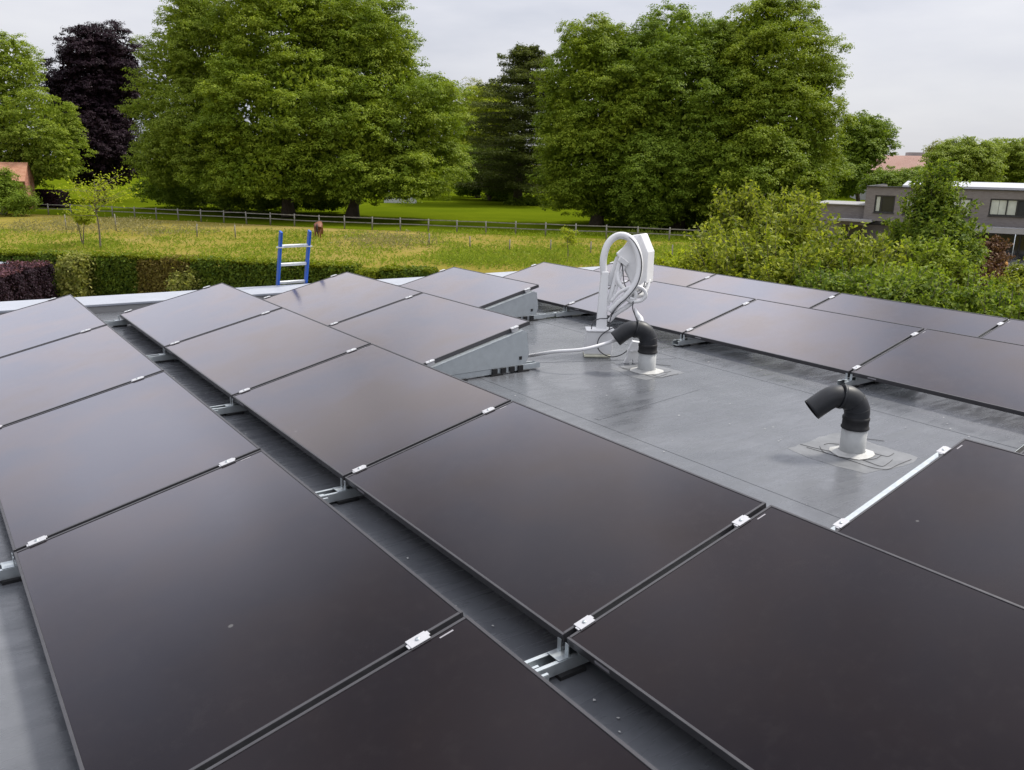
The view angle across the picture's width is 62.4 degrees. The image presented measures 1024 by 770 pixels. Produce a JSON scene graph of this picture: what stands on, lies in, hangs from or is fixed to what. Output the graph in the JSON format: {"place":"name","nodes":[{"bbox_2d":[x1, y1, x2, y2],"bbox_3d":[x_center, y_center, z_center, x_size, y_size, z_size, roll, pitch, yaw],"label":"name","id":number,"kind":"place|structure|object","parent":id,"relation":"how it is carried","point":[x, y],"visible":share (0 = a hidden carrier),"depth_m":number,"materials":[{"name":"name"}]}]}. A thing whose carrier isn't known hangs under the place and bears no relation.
{"place":"outdoors","nodes":[
{"label":"outdoors","id":0,"kind":"place"},
{"bbox_2d":[0,159,1000,242],"bbox_3d":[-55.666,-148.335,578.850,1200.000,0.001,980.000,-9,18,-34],"label":"lawn","id":1,"kind":"structure","parent":0,"point":[462,208],"depth_m":97.00,"materials":[{"name":"green plant"}]},
{"bbox_2d":[0,162,35,209],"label":"brick barn","id":2,"kind":"structure","parent":1,"relation":"on","point":[24,172],"depth_m":97.40,"materials":[{"name":"ceramic"}]},
{"bbox_2d":[0,29,98,188],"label":"tree","id":3,"kind":"object","parent":1,"relation":"on","point":[42,137],"visible":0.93,"depth_m":101.48,"materials":[{"name":"green plant"}]},
{"bbox_2d":[35,188,71,207],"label":"hedge","id":4,"kind":"object","parent":1,"relation":"on","point":[51,197],"visible":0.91,"depth_m":100.58,"materials":[{"name":"purple plant"}]},
{"bbox_2d":[36,19,149,200],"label":"tree","id":5,"kind":"object","parent":1,"relation":"on","point":[89,79],"visible":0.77,"depth_m":112.42,"materials":[{"name":"purple plant"}]},
{"bbox_2d":[114,0,265,213],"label":"tree","id":6,"kind":"object","parent":1,"relation":"on","point":[182,68],"visible":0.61,"depth_m":92.89,"materials":[{"name":"green plant"}]},
{"bbox_2d":[128,176,368,214],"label":"shrub","id":7,"kind":"object","parent":1,"relation":"on","point":[176,195],"visible":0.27,"depth_m":98.03,"materials":[{"name":"green plant"}]},
{"bbox_2d":[173,0,379,217],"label":"tree","id":8,"kind":"object","parent":1,"relation":"on","point":[267,142],"visible":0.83,"depth_m":85.59,"materials":[{"name":"green plant"}]},
{"bbox_2d":[282,0,477,218],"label":"tree","id":9,"kind":"object","parent":1,"relation":"on","point":[395,167],"visible":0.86,"depth_m":86.49,"materials":[{"name":"green plant"}]},
{"bbox_2d":[384,194,415,202],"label":"white shed","id":10,"kind":"structure","parent":1,"relation":"on","point":[393,201],"depth_m":126.10,"materials":[{"name":"white"}]},
{"bbox_2d":[444,78,511,197],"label":"tree","id":11,"kind":"object","parent":1,"relation":"on","point":[464,142],"visible":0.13,"depth_m":146.63,"materials":[{"name":"green plant"}]},
{"bbox_2d":[450,75,516,141],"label":"tree","id":12,"kind":"object","parent":1,"relation":"on","point":[468,83],"visible":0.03,"depth_m":183.42,"materials":[{"name":"green plant"}]},
{"bbox_2d":[448,144,532,200],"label":"tree","id":13,"kind":"object","parent":1,"relation":"on","point":[464,191],"visible":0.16,"depth_m":138.19,"materials":[{"name":"green plant"}]},
{"bbox_2d":[454,41,560,202],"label":"cedar","id":14,"kind":"object","parent":1,"relation":"on","point":[524,60],"visible":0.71,"depth_m":124.09,"materials":[{"name":"green plant"}]},
{"bbox_2d":[503,195,550,205],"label":"shrub","id":15,"kind":"object","parent":1,"relation":"on","point":[528,201],"visible":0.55,"depth_m":125.85,"materials":[{"name":"green plant"}]},
{"bbox_2d":[525,11,685,225],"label":"tree","id":16,"kind":"object","parent":1,"relation":"on","point":[576,141],"visible":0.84,"depth_m":83.67,"materials":[{"name":"green plant"}]},
{"bbox_2d":[595,0,770,230],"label":"tree","id":17,"kind":"object","parent":1,"relation":"on","point":[676,46],"visible":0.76,"depth_m":81.00,"materials":[{"name":"green plant"}]},
{"bbox_2d":[581,195,843,228],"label":"shrub","id":18,"kind":"object","parent":1,"relation":"on","point":[692,221],"visible":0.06,"depth_m":89.10,"materials":[{"name":"green plant"}]},
{"bbox_2d":[671,0,860,229],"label":"tree","id":19,"kind":"object","parent":1,"relation":"on","point":[791,149],"visible":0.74,"depth_m":78.68,"materials":[{"name":"green plant"}]},
{"bbox_2d":[825,109,904,201],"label":"tree","id":20,"kind":"object","parent":1,"relation":"on","point":[870,140],"visible":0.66,"depth_m":97.46,"materials":[{"name":"green plant"}]},
{"bbox_2d":[855,164,927,194],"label":"tree","id":21,"kind":"object","parent":1,"relation":"on","point":[897,178],"visible":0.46,"depth_m":90.00,"materials":[{"name":"green plant"}]},
{"bbox_2d":[921,138,942,158],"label":"tree","id":22,"kind":"object","parent":1,"relation":"on","point":[929,148],"visible":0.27,"depth_m":140.03,"materials":[{"name":"green plant"}]},
{"bbox_2d":[918,134,1008,182],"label":"tree","id":23,"kind":"object","parent":1,"relation":"on","point":[975,160],"visible":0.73,"depth_m":95.57,"materials":[{"name":"green plant"}]},
{"bbox_2d":[981,136,1023,182],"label":"tree","id":24,"kind":"object","parent":1,"relation":"on","point":[1014,150],"visible":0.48,"depth_m":101.52,"materials":[{"name":"green plant"}]},
{"bbox_2d":[0,214,1018,297],"bbox_3d":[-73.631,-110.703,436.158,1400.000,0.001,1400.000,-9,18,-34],"label":"ground","id":25,"kind":"structure","parent":0,"point":[7,218],"depth_m":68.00,"materials":[{"name":"green plant"}]},
{"bbox_2d":[0,166,42,216],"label":"shrub","id":26,"kind":"object","parent":25,"relation":"on","point":[12,193],"visible":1,"depth_m":86.69,"materials":[{"name":"green plant"}]},
{"bbox_2d":[0,257,59,301],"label":"purple hedge","id":27,"kind":"object","parent":25,"relation":"on","point":[24,280],"visible":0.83,"depth_m":34.86,"materials":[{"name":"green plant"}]},
{"bbox_2d":[0,248,145,296],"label":"hedge","id":28,"kind":"object","parent":25,"relation":"on","point":[117,275],"visible":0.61,"depth_m":38.33,"materials":[{"name":"green plant"}]},
{"bbox_2d":[50,249,102,296],"bbox_3d":[-19.545,-4.997,38.011,2.218,2.482,2.608,-9,18,-34],"label":"shrub","id":29,"kind":"object","parent":25,"relation":"on","point":[72,278],"visible":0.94,"depth_m":37.47,"materials":[{"name":"green plant"}]},
{"bbox_2d":[65,205,99,245],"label":"young tree","id":30,"kind":"object","parent":25,"relation":"on","point":[83,220],"visible":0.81,"depth_m":59.65,"materials":[{"name":"green plant"}]},
{"bbox_2d":[41,165,141,249],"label":"young tree","id":31,"kind":"object","parent":25,"relation":"on","point":[94,195],"visible":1,"depth_m":57.24,"materials":[{"name":"green plant"}]},
{"bbox_2d":[133,252,200,293],"bbox_3d":[-15.515,-4.926,38.373,3.241,2.299,1.824,5,15,14],"label":"hedge","id":32,"kind":"object","parent":25,"relation":"on","point":[155,269],"visible":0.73,"depth_m":37.89,"materials":[{"name":"green plant"}]},
{"bbox_2d":[163,262,206,291],"bbox_3d":[-14.560,-4.550,37.732,2.036,1.921,2.460,-9,18,-34],"label":"shrub","id":33,"kind":"object","parent":25,"relation":"on","point":[189,283],"visible":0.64,"depth_m":37.11,"materials":[{"name":"green plant"}]},
{"bbox_2d":[0,216,451,250],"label":"tall grass","id":34,"kind":"structure","parent":25,"relation":"on","point":[135,224],"depth_m":69.80,"materials":[{"name":"green plant"}]},
{"bbox_2d":[189,254,362,289],"bbox_3d":[-10.432,-4.571,37.408,8.233,2.281,1.828,4,15,11],"label":"hedge","id":35,"kind":"object","parent":25,"relation":"on","point":[212,270],"visible":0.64,"depth_m":37.01,"materials":[{"name":"green plant"}]},
{"bbox_2d":[314,220,322,236],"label":"horse","id":36,"kind":"object","parent":25,"relation":"on","point":[318,225],"visible":0.88,"depth_m":68.83},
{"bbox_2d":[354,265,379,279],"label":"hedge","id":37,"kind":"object","parent":25,"relation":"on","point":[372,272],"visible":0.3,"depth_m":35.81,"materials":[{"name":"green plant"}]},
{"bbox_2d":[29,203,705,241],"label":"paddock fence","id":38,"kind":"object","parent":25,"relation":"on","point":[400,219],"visible":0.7,"depth_m":77.96,"materials":[{"name":"grey wood"}]},
{"bbox_2d":[64,214,672,254],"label":"wire fence","id":39,"kind":"object","parent":25,"relation":"on","point":[340,231],"visible":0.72,"depth_m":64.37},
{"bbox_2d":[379,263,439,278],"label":"hedge","id":40,"kind":"object","parent":25,"relation":"on","point":[393,271],"visible":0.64,"depth_m":35.44,"materials":[{"name":"green plant"}]},
{"bbox_2d":[0,266,1023,769],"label":"flat roof house","id":41,"kind":"structure","parent":25,"relation":"on","point":[712,410],"depth_m":5.65,"materials":[{"name":"rubber"}]},
{"bbox_2d":[0,376,218,426],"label":"panel mount","id":42,"kind":"object","parent":41,"relation":"on","point":[141,377],"visible":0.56,"depth_m":5.59,"materials":[{"name":"metal"}]},
{"bbox_2d":[0,371,260,551],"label":"solar panel","id":43,"kind":"object","parent":42,"relation":"attached to","point":[66,467],"visible":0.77,"depth_m":4.46,"materials":[{"name":"glass"}]},
{"bbox_2d":[104,286,209,326],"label":"panel mount","id":44,"kind":"object","parent":41,"relation":"on","point":[119,323],"visible":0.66,"depth_m":8.98,"materials":[{"name":"metal"}]},
{"bbox_2d":[0,458,328,585],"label":"panel mount","id":45,"kind":"object","parent":41,"relation":"on","point":[9,572],"visible":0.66,"depth_m":3.63,"materials":[{"name":"metal"}]},
{"bbox_2d":[146,311,269,362],"bbox_3d":[-2.575,-0.476,7.843,1.600,0.364,0.120,-9,18,-34],"label":"panel mount","id":46,"kind":"object","parent":41,"relation":"on","point":[163,357],"visible":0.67,"depth_m":7.50,"materials":[{"name":"metal"}]},
{"bbox_2d":[119,283,282,348],"bbox_3d":[-3.181,-0.733,8.528,1.135,0.035,1.866,-24,26,-29],"label":"solar panel","id":47,"kind":"object","parent":46,"relation":"attached to","point":[167,322],"visible":0.91,"depth_m":8.42,"materials":[{"name":"glass"}]},
{"bbox_2d":[210,348,356,415],"bbox_3d":[-1.482,-0.060,6.358,1.600,0.364,0.120,-9,18,-34],"label":"panel mount","id":48,"kind":"object","parent":41,"relation":"on","point":[230,409],"visible":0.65,"depth_m":6.01,"materials":[{"name":"metal"}]},
{"bbox_2d":[165,308,370,398],"bbox_3d":[-2.088,-0.317,7.043,1.135,0.035,1.866,-24,26,-29],"label":"solar panel","id":49,"kind":"object","parent":48,"relation":"attached to","point":[236,358],"visible":0.89,"depth_m":6.91,"materials":[{"name":"glass"}]},
{"bbox_2d":[232,343,510,480],"bbox_3d":[-0.995,0.098,5.558,1.135,0.035,1.866,-24,26,-29],"label":"solar panel","id":50,"kind":"object","parent":48,"relation":"attached to","point":[343,416],"visible":0.89,"depth_m":5.39,"materials":[{"name":"glass"}]},
{"bbox_2d":[276,230,311,284],"bbox_3d":[-3.382,0.404,12.480,0.469,5.431,1.723,-9,18,-34],"label":"ladder","id":51,"kind":"object","parent":41,"relation":"attached to","point":[305,263],"visible":0.32,"depth_m":11.30,"materials":[{"name":"blue metal"}]},
{"bbox_2d":[315,407,494,504],"bbox_3d":[-0.487,0.371,4.806,1.360,0.364,0.120,-9,18,-34],"label":"panel mount","id":52,"kind":"object","parent":41,"relation":"on","point":[341,494],"visible":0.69,"depth_m":4.53,"materials":[{"name":"metal"}]},
{"bbox_2d":[405,631,548,680],"bbox_3d":[-0.541,0.991,2.493,1.600,0.353,0.120,-9,18,-34],"label":"panel mount","id":53,"kind":"object","parent":41,"relation":"on","point":[417,639],"visible":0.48,"depth_m":2.62,"materials":[{"name":"metal"}]},
{"bbox_2d":[14,450,463,769],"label":"solar panel","id":54,"kind":"object","parent":53,"relation":"attached to","point":[205,621],"visible":0.9,"depth_m":2.93,"materials":[{"name":"glass"}]},
{"bbox_2d":[206,615,657,769],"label":"solar panel","id":55,"kind":"object","parent":53,"relation":"attached to","point":[466,692],"visible":1,"depth_m":2.30,"materials":[{"name":"glass"}]},
{"bbox_2d":[426,325,539,380],"bbox_3d":[-0.327,-0.257,7.100,1.360,0.404,0.120,-9,18,-34],"label":"panel mount","id":56,"kind":"object","parent":41,"relation":"on","point":[501,355],"visible":0.86,"depth_m":7.18,"materials":[{"name":"metal"}]},
{"bbox_2d":[528,339,615,356],"bbox_3d":[0.523,-0.325,7.442,0.855,0.252,0.194,4,15,10],"label":"conduit","id":57,"kind":"object","parent":56,"relation":"attached to","point":[573,350],"visible":0.78,"depth_m":7.38,"materials":[{"name":"white plastic"}]},
{"bbox_2d":[484,288,556,320],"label":"panel mount","id":58,"kind":"object","parent":41,"relation":"on","point":[524,306],"visible":0.59,"depth_m":9.62,"materials":[{"name":"metal"}]},
{"bbox_2d":[552,280,626,317],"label":"panel mount","id":59,"kind":"object","parent":41,"relation":"on","point":[567,313],"visible":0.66,"depth_m":10.04,"materials":[{"name":"metal"}]},
{"bbox_2d":[566,281,755,335],"bbox_3d":[1.637,-0.920,9.567,1.135,0.035,1.866,-24,26,-29],"label":"solar panel","id":60,"kind":"object","parent":59,"relation":"attached to","point":[672,308],"visible":0.76,"depth_m":9.32,"materials":[{"name":"glass"}]},
{"bbox_2d":[623,340,638,363],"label":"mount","id":61,"kind":"object","parent":41,"relation":"on","point":[632,351],"visible":0.78,"depth_m":7.73,"materials":[{"name":"white plastic"}]},
{"bbox_2d":[524,515,750,680],"bbox_3d":[0.704,0.771,3.389,1.600,0.364,0.120,-9,18,-34],"label":"panel mount","id":62,"kind":"object","parent":41,"relation":"on","point":[562,663],"visible":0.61,"depth_m":3.05,"materials":[{"name":"metal"}]},
{"bbox_2d":[345,401,765,641],"bbox_3d":[0.097,0.514,4.073,1.135,0.035,1.866,-24,26,-29],"label":"solar panel","id":63,"kind":"object","parent":62,"relation":"attached to","point":[557,527],"visible":0.91,"depth_m":3.85,"materials":[{"name":"glass"}]},
{"bbox_2d":[567,505,1023,769],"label":"solar panel","id":64,"kind":"object","parent":62,"relation":"attached to","point":[770,637],"visible":1,"depth_m":2.76,"materials":[{"name":"glass"}]},
{"bbox_2d":[611,320,683,379],"bbox_3d":[1.206,-0.350,7.455,0.614,0.459,0.509,-9,18,-34],"label":"vent pipe","id":65,"kind":"object","parent":41,"relation":"on","point":[646,367],"visible":1,"depth_m":7.38,"materials":[{"name":"black rubber"}]},
{"bbox_2d":[672,302,748,346],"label":"panel mount","id":66,"kind":"object","parent":41,"relation":"on","point":[685,341],"visible":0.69,"depth_m":8.56,"materials":[{"name":"metal"}]},
{"bbox_2d":[684,299,923,374],"bbox_3d":[2.730,-0.505,8.082,1.135,0.035,1.866,-24,26,-29],"label":"solar panel","id":67,"kind":"object","parent":66,"relation":"attached to","point":[834,341],"visible":0.95,"depth_m":7.95,"materials":[{"name":"glass"}]},
{"bbox_2d":[788,383,917,473],"bbox_3d":[2.232,0.211,5.416,0.725,0.459,0.642,-9,18,-34],"label":"vent pipe","id":68,"kind":"object","parent":41,"relation":"on","point":[850,446],"visible":1,"depth_m":5.34,"materials":[{"name":"black rubber"}]},
{"bbox_2d":[837,332,918,387],"bbox_3d":[3.365,-0.252,7.418,1.530,0.366,0.120,-9,18,-34],"label":"panel mount","id":69,"kind":"object","parent":41,"relation":"on","point":[854,381],"visible":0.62,"depth_m":7.09,"materials":[{"name":"metal"}]},
{"bbox_2d":[851,328,1023,415],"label":"solar panel","id":70,"kind":"object","parent":69,"relation":"attached to","point":[982,372],"visible":1,"depth_m":6.81,"materials":[{"name":"glass"}]},
{"bbox_2d":[830,446,950,530],"bbox_3d":[1.957,0.558,4.198,1.600,0.404,0.120,-9,18,-34],"label":"panel mount","id":71,"kind":"object","parent":41,"relation":"on","point":[840,523],"visible":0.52,"depth_m":4.14,"materials":[{"name":"metal"}]},
{"bbox_2d":[836,438,1023,606],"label":"solar panel","id":72,"kind":"object","parent":71,"relation":"attached to","point":[956,511],"visible":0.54,"depth_m":3.81,"materials":[{"name":"glass"}]},
{"bbox_2d":[410,241,705,270],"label":"rough grass","id":73,"kind":"structure","parent":25,"relation":"on","point":[562,253],"depth_m":56.81,"materials":[{"name":"green plant"}]},
{"bbox_2d":[557,225,579,261],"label":"young tree","id":74,"kind":"object","parent":25,"relation":"on","point":[572,240],"visible":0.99,"depth_m":55.47,"materials":[{"name":"green plant"}]},
{"bbox_2d":[654,242,704,270],"bbox_3d":[4.872,-2.201,25.288,2.270,4.448,3.553,-4,16,-17],"label":"shrub","id":75,"kind":"object","parent":25,"relation":"on","point":[682,262],"visible":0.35,"depth_m":23.65,"materials":[{"name":"green plant"}]},
{"bbox_2d":[683,177,908,285],"bbox_3d":[6.531,-1.537,19.479,5.214,6.211,6.232,2,15,5],"label":"shrub","id":76,"kind":"object","parent":25,"relation":"on","point":[773,249],"visible":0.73,"depth_m":18.23,"materials":[{"name":"green plant"}]},
{"bbox_2d":[789,257,1023,319],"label":"shrub","id":77,"kind":"object","parent":25,"relation":"on","point":[989,300],"visible":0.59,"depth_m":14.55,"materials":[{"name":"green plant"}]},
{"bbox_2d":[832,234,986,293],"bbox_3d":[8.255,-0.495,17.846,1.927,5.102,5.618,12,19,37],"label":"shrub","id":78,"kind":"object","parent":25,"relation":"on","point":[940,254],"visible":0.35,"depth_m":18.52,"materials":[{"name":"green plant"}]},
{"bbox_2d":[812,181,1023,260],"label":"modern house","id":79,"kind":"structure","parent":25,"relation":"on","point":[1001,209],"depth_m":62.79,"materials":[{"name":"grey brick"}]},
{"bbox_2d":[840,224,863,245],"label":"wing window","id":80,"kind":"structure","parent":79,"relation":"in","point":[859,227],"depth_m":66.42,"materials":[{"name":"black glass"}]},
{"bbox_2d":[872,195,895,213],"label":"window","id":81,"kind":"structure","parent":79,"relation":"in","point":[885,204],"depth_m":64.28,"materials":[{"name":"black glass"}]},
{"bbox_2d":[988,199,1023,217],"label":"window","id":82,"kind":"structure","parent":79,"relation":"in","point":[1014,208],"depth_m":60.42,"materials":[{"name":"white glass"}]},
{"bbox_2d":[999,234,1020,259],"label":"patio door","id":83,"kind":"structure","parent":79,"relation":"in","point":[1017,240],"depth_m":62.12,"materials":[{"name":"black glass"}]},
{"bbox_2d":[1017,235,1023,259],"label":"patio door","id":84,"kind":"structure","parent":79,"relation":"in","point":[1021,246],"depth_m":61.88,"materials":[{"name":"black glass"}]},
{"bbox_2d":[878,156,991,276],"bbox_3d":[12.396,-3.266,25.104,3.211,6.850,3.090,5,15,14],"label":"conical tree","id":85,"kind":"object","parent":25,"relation":"on","point":[936,213],"visible":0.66,"depth_m":24.47,"materials":[{"name":"green plant"}]},
{"bbox_2d":[971,234,1015,289],"bbox_3d":[16.331,-3.107,29.753,1.883,4.306,3.110,14,19,39],"label":"shrub","id":86,"kind":"object","parent":25,"relation":"on","point":[996,262],"visible":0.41,"depth_m":29.41,"materials":[{"name":"red plant"}]},
{"bbox_2d":[984,257,1023,298],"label":"shrub","id":87,"kind":"object","parent":25,"relation":"on","point":[1016,275],"visible":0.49,"depth_m":23.17,"materials":[{"name":"green plant"}]},
{"bbox_2d":[0,0,1023,155],"label":"sky","id":88,"kind":"structure","parent":0,"point":[942,69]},
{"bbox_2d":[583,232,653,357],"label":"cable tower","id":89,"kind":"structure","parent":0,"point":[634,258],"depth_m":8.01,"materials":[{"name":"white plastic"}]},
{"bbox_2d":[850,152,932,199],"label":"distant hall","id":90,"kind":"structure","parent":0,"point":[908,160],"depth_m":171.53,"materials":[{"name":"tile"}]},
{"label":"panel mount","id":91,"kind":"object","parent":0,"visible":0},
{"bbox_2d":[0,294,106,357],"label":"solar panel","id":92,"kind":"object","parent":91,"relation":"attached to","point":[34,325],"visible":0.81,"depth_m":7.57,"materials":[{"name":"black glass"}]},
{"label":"panel mount","id":93,"kind":"object","parent":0,"visible":0},
{"bbox_2d":[0,324,163,426],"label":"solar panel","id":94,"kind":"object","parent":93,"relation":"attached to","point":[37,380],"visible":0.84,"depth_m":6.02,"materials":[{"name":"glass"}]},
{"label":"panel mount","id":95,"kind":"object","parent":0,"visible":0},
{"bbox_2d":[264,272,422,325],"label":"solar panel","id":96,"kind":"object","parent":95,"relation":"attached to","point":[338,298],"visible":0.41,"depth_m":9.25,"materials":[{"name":"glass"}]},
{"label":"panel mount","id":97,"kind":"object","parent":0,"visible":0},
{"bbox_2d":[330,292,529,364],"bbox_3d":[-0.835,-0.549,7.847,1.135,0.035,1.866,-24,26,-29],"label":"solar panel","id":98,"kind":"object","parent":97,"relation":"attached to","point":[423,328],"visible":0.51,"depth_m":7.72,"materials":[{"name":"glass"}]},
{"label":"panel mount","id":99,"kind":"object","parent":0,"visible":0},
{"bbox_2d":[399,267,538,307],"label":"solar panel","id":100,"kind":"object","parent":99,"relation":"attached to","point":[475,288],"visible":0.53,"depth_m":10.17,"materials":[{"name":"glass"}]},
{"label":"panel mount","id":101,"kind":"object","parent":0,"visible":0},
{"bbox_2d":[503,262,628,307],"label":"solar panel","id":102,"kind":"object","parent":101,"relation":"attached to","point":[561,285],"visible":0.56,"depth_m":10.94,"materials":[{"name":"glass"}]},
{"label":"panel mount","id":103,"kind":"object","parent":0,"visible":0},
{"bbox_2d":[594,263,715,286],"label":"solar panel","id":104,"kind":"object","parent":103,"relation":"attached to","point":[676,276],"visible":0.22,"depth_m":11.57,"materials":[{"name":"glass"}]},
{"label":"panel mount","id":105,"kind":"object","parent":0,"visible":0},
{"bbox_2d":[688,274,839,307],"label":"solar panel","id":106,"kind":"object","parent":105,"relation":"attached to","point":[782,293],"visible":0.45,"depth_m":10.38,"materials":[{"name":"glass"}]},
{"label":"panel mount","id":107,"kind":"object","parent":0,"visible":0},
{"bbox_2d":[812,293,1007,336],"bbox_3d":[3.933,-0.652,8.841,1.135,0.035,1.866,-24,26,-29],"label":"solar panel","id":108,"kind":"object","parent":107,"relation":"attached to","point":[955,321],"visible":0.52,"depth_m":8.88,"materials":[{"name":"glass"}]},
{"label":"panel mount","id":109,"kind":"object","parent":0,"visible":0},
{"bbox_2d":[980,319,1023,344],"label":"solar panel","id":110,"kind":"object","parent":109,"relation":"attached to","point":[1010,330],"visible":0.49,"depth_m":8.08,"materials":[{"name":"glass"}]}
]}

